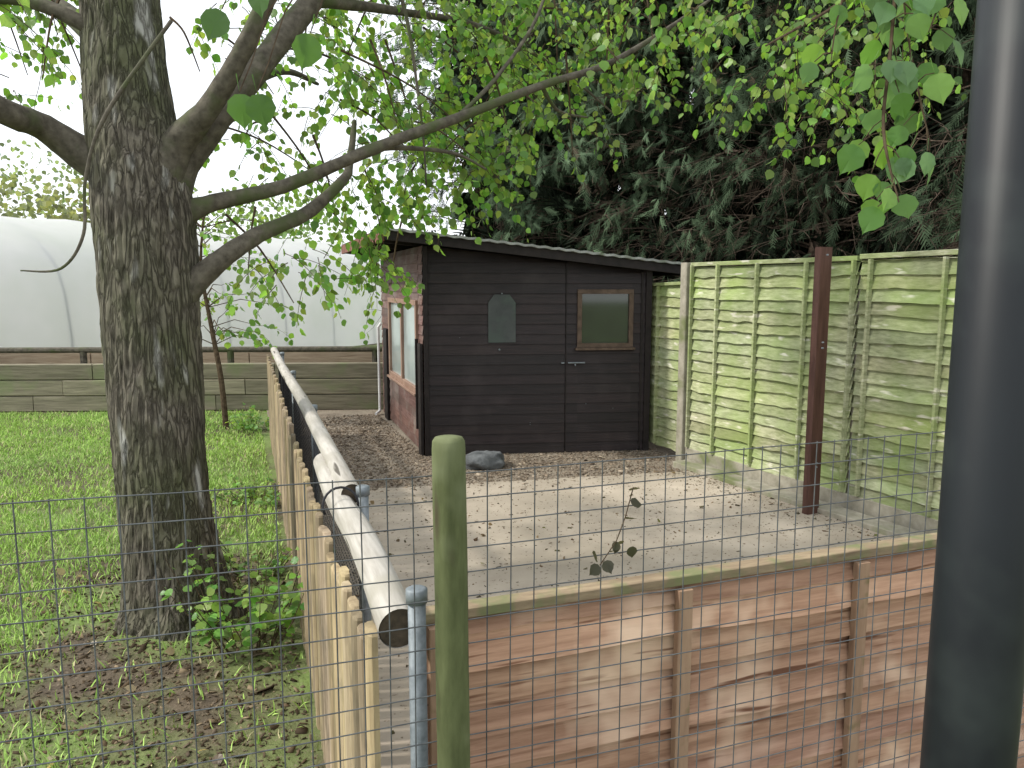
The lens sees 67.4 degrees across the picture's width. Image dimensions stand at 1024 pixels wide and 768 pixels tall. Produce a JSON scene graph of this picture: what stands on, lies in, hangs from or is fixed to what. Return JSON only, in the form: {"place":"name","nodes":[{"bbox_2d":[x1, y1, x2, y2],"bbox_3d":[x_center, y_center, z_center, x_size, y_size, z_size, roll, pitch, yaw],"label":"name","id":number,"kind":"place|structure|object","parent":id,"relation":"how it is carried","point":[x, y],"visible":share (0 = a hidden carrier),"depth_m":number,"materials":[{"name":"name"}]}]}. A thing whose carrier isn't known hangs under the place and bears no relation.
{"place":"outdoors","nodes":[
{"label":"outdoors","id":0,"kind":"place"},
{"bbox_2d":[0,343,851,767],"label":"ground","id":1,"kind":"structure","parent":0,"point":[48,693],"depth_m":3.40,"materials":[{"name":"green plant"}]},
{"bbox_2d":[0,408,318,767],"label":"grass","id":2,"kind":"structure","parent":1,"relation":"on","point":[58,421],"depth_m":5.62,"materials":[{"name":"green plant"}]},
{"bbox_2d":[0,551,319,767],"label":"soil litter","id":3,"kind":"object","parent":1,"relation":"on","point":[298,730],"visible":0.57,"depth_m":3.23,"materials":[{"name":"brown soil"}]},
{"bbox_2d":[0,139,356,242],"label":"distant trees","id":4,"kind":"object","parent":1,"relation":"on","point":[45,203],"visible":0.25,"depth_m":26.92,"materials":[{"name":"green plant"}]},
{"bbox_2d":[0,216,381,346],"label":"polytunnel","id":5,"kind":"structure","parent":1,"relation":"on","point":[60,308],"depth_m":14.60,"materials":[{"name":"plastic"}]},
{"bbox_2d":[0,352,382,378],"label":"timber edging","id":6,"kind":"object","parent":1,"relation":"on","point":[96,358],"visible":0.06,"depth_m":11.90,"materials":[{"name":"brown wood"}]},
{"bbox_2d":[0,346,382,363],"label":"rail","id":7,"kind":"object","parent":1,"relation":"on","point":[84,351],"visible":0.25,"depth_m":10.66,"materials":[{"name":"brown wood"}]},
{"bbox_2d":[0,362,383,411],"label":"sleepers","id":8,"kind":"object","parent":1,"relation":"on","point":[81,387],"visible":0.62,"depth_m":10.34},
{"bbox_2d":[218,402,268,432],"bbox_3d":[-2.991,0.402,8.892,0.708,0.316,0.644,0,7,2],"label":"weed plant","id":9,"kind":"object","parent":1,"relation":"on","point":[252,426],"visible":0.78,"depth_m":8.90,"materials":[{"name":"green plant"}]},
{"bbox_2d":[211,473,280,507],"bbox_3d":[-1.998,0.846,6.037,0.687,0.199,0.616,-3,8,-20],"label":"weed plant","id":10,"kind":"object","parent":1,"relation":"on","point":[269,495],"visible":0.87,"depth_m":6.00,"materials":[{"name":"green plant"}]},
{"bbox_2d":[160,538,335,656],"bbox_3d":[-1.234,0.997,3.622,0.815,0.494,0.696,-3,8,-20],"label":"nettle plant","id":11,"kind":"object","parent":1,"relation":"on","point":[259,613],"visible":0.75,"depth_m":3.54,"materials":[{"name":"green plant"}]},
{"bbox_2d":[197,213,311,428],"bbox_3d":[-3.422,-0.899,9.253,2.036,2.803,1.875,-3,8,-20],"label":"sapling tree","id":12,"kind":"object","parent":1,"relation":"on","point":[247,333],"visible":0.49,"depth_m":9.06,"materials":[{"name":"green plant"}]},
{"bbox_2d":[220,540,291,581],"bbox_3d":[-1.505,0.996,4.427,0.586,0.289,0.470,-1,7,-6],"label":"nettle plant","id":13,"kind":"object","parent":1,"relation":"on","point":[253,574],"visible":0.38,"depth_m":4.45,"materials":[{"name":"green plant"}]},
{"bbox_2d":[266,347,427,767],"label":"picket fence","id":14,"kind":"object","parent":1,"relation":"on","point":[289,403],"visible":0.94,"depth_m":2.34,"materials":[{"name":"brown wood"}]},
{"bbox_2d":[0,0,754,641],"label":"poplar tree","id":15,"kind":"object","parent":1,"relation":"on","point":[136,154],"visible":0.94,"depth_m":3.96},
{"bbox_2d":[2,469,876,767],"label":"fallen leaves","id":16,"kind":"object","parent":1,"relation":"on","point":[168,651],"visible":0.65,"depth_m":3.54,"materials":[{"name":"brown plant"}]},
{"bbox_2d":[432,435,469,767],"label":"green wooden post","id":17,"kind":"object","parent":1,"relation":"on","point":[450,585],"visible":1,"depth_m":1.45,"materials":[{"name":"green wood"}]},
{"bbox_2d":[362,0,623,332],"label":"deciduous tree","id":18,"kind":"object","parent":1,"relation":"on","point":[498,225],"visible":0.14,"depth_m":12.86,"materials":[{"name":"green plant"}]},
{"bbox_2d":[0,431,1023,767],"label":"wire fence","id":19,"kind":"object","parent":1,"relation":"on","point":[414,603],"visible":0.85,"depth_m":1.58,"materials":[{"name":"grey metal"}]},
{"bbox_2d":[589,485,641,575],"bbox_3d":[0.216,0.303,1.598,0.120,0.186,0.037,-4,8,-25],"label":"dried leaf twig","id":20,"kind":"object","parent":19,"relation":"attached to","point":[607,566],"visible":1,"depth_m":1.60,"materials":[{"name":"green plant"}]},
{"bbox_2d":[467,0,744,281],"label":"conifer tree","id":21,"kind":"object","parent":1,"relation":"on","point":[601,191],"visible":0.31,"depth_m":11.69,"materials":[{"name":"green plant"}]},
{"bbox_2d":[320,471,894,767],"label":"patio slab","id":22,"kind":"structure","parent":1,"relation":"on","point":[545,574],"depth_m":5.21,"materials":[{"name":"concrete"}]},
{"bbox_2d":[324,470,884,733],"bbox_3d":[0.959,1.083,4.640,4.023,0.034,4.236,-3,8,-20],"label":"leaf debris","id":23,"kind":"object","parent":22,"relation":"on","point":[475,539],"visible":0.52,"depth_m":5.52,"materials":[{"name":"brown plant"}]},
{"bbox_2d":[673,459,926,537],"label":"concrete kerb","id":24,"kind":"structure","parent":22,"relation":"on","point":[837,512],"depth_m":5.91,"materials":[{"name":"grey concrete"}]},
{"bbox_2d":[802,247,832,514],"bbox_3d":[2.217,0.008,5.527,0.120,1.960,0.113,-4,8,-28],"label":"brown post","id":25,"kind":"object","parent":22,"relation":"on","point":[819,337],"visible":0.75,"depth_m":5.51,"materials":[{"name":"wood"}]},
{"bbox_2d":[429,0,949,362],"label":"conifer hedge","id":26,"kind":"object","parent":1,"relation":"on","point":[700,127],"visible":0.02,"depth_m":13.66,"materials":[{"name":"green plant"}]},
{"bbox_2d":[543,0,878,282],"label":"conifer tree","id":27,"kind":"object","parent":1,"relation":"on","point":[720,77],"visible":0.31,"depth_m":10.77,"materials":[{"name":"green plant"}]},
{"bbox_2d":[426,532,1023,767],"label":"panel fence","id":28,"kind":"object","parent":1,"relation":"on","point":[521,668],"visible":0.62,"depth_m":1.97,"materials":[{"name":"brown wood"}]},
{"bbox_2d":[629,0,950,389],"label":"conifer tree","id":29,"kind":"object","parent":1,"relation":"on","point":[778,180],"visible":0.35,"depth_m":9.35,"materials":[{"name":"green plant"}]},
{"bbox_2d":[649,249,957,533],"bbox_3d":[2.523,0.017,5.564,0.225,1.932,7.338,-3,8,-25],"label":"wooden fence","id":30,"kind":"object","parent":1,"relation":"on","point":[730,355],"visible":0.7,"depth_m":5.92,"materials":[{"name":"wood"}]},
{"bbox_2d":[726,0,976,387],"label":"conifer tree","id":31,"kind":"object","parent":1,"relation":"on","point":[952,106],"visible":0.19,"depth_m":8.00,"materials":[{"name":"green plant"}]},
{"bbox_2d":[845,0,976,346],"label":"conifer tree","id":32,"kind":"object","parent":1,"relation":"on","point":[958,203],"visible":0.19,"depth_m":6.66,"materials":[{"name":"green plant"}]},
{"bbox_2d":[920,0,1023,767],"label":"dark steel post","id":33,"kind":"object","parent":1,"relation":"on","point":[974,690],"depth_m":0.74,"materials":[{"name":"black metal"}]},
{"bbox_2d":[0,0,906,242],"label":"sky","id":34,"kind":"structure","parent":0,"point":[188,85],"materials":[{"name":"white"}]},
{"bbox_2d":[266,409,688,498],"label":"bark mulch ground","id":35,"kind":"structure","parent":0,"point":[381,414],"depth_m":7.54,"materials":[{"name":"brown wood"}]},
{"bbox_2d":[466,450,504,469],"bbox_3d":[-0.268,0.747,7.207,0.426,0.227,0.366,-3,8,-20],"label":"grey rock","id":36,"kind":"object","parent":35,"relation":"on","point":[484,460],"visible":0.66,"depth_m":7.08,"materials":[{"name":"stone"}]},
{"bbox_2d":[341,228,681,455],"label":"garden shed","id":37,"kind":"structure","parent":35,"relation":"on","point":[502,346],"depth_m":7.66,"materials":[{"name":"black wood"}]},
{"bbox_2d":[387,298,418,395],"bbox_3d":[-1.232,-0.464,8.557,0.066,0.964,1.800,-2,8,-18],"label":"side window frame","id":38,"kind":"structure","parent":37,"relation":"in","point":[400,380],"depth_m":8.55,"materials":[{"name":"brown wood"}]},
{"bbox_2d":[391,303,414,384],"bbox_3d":[-1.209,-0.477,8.563,0.052,0.920,1.739,-3,8,-20],"label":"side window glass","id":39,"kind":"structure","parent":37,"relation":"in","point":[409,327],"depth_m":8.44,"materials":[{"name":"white glass"}]},
{"bbox_2d":[575,289,634,349],"bbox_3d":[0.934,-0.641,7.671,0.610,0.604,0.055,-1,7,-7],"label":"door window frame","id":40,"kind":"structure","parent":37,"relation":"in","point":[580,346],"depth_m":7.67,"materials":[{"name":"brown wood"}]},
{"bbox_2d":[582,294,628,342],"bbox_3d":[0.932,-0.656,7.693,0.536,0.560,0.123,-3,8,-20],"label":"door window glass","id":41,"kind":"structure","parent":37,"relation":"in","point":[604,316],"depth_m":7.69,"materials":[{"name":"green glass"}]},
{"bbox_2d":[200,0,968,233],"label":"poplar branch","id":42,"kind":"object","parent":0,"point":[900,84],"visible":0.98,"depth_m":1.57,"materials":[{"name":"green plant"}]}
]}

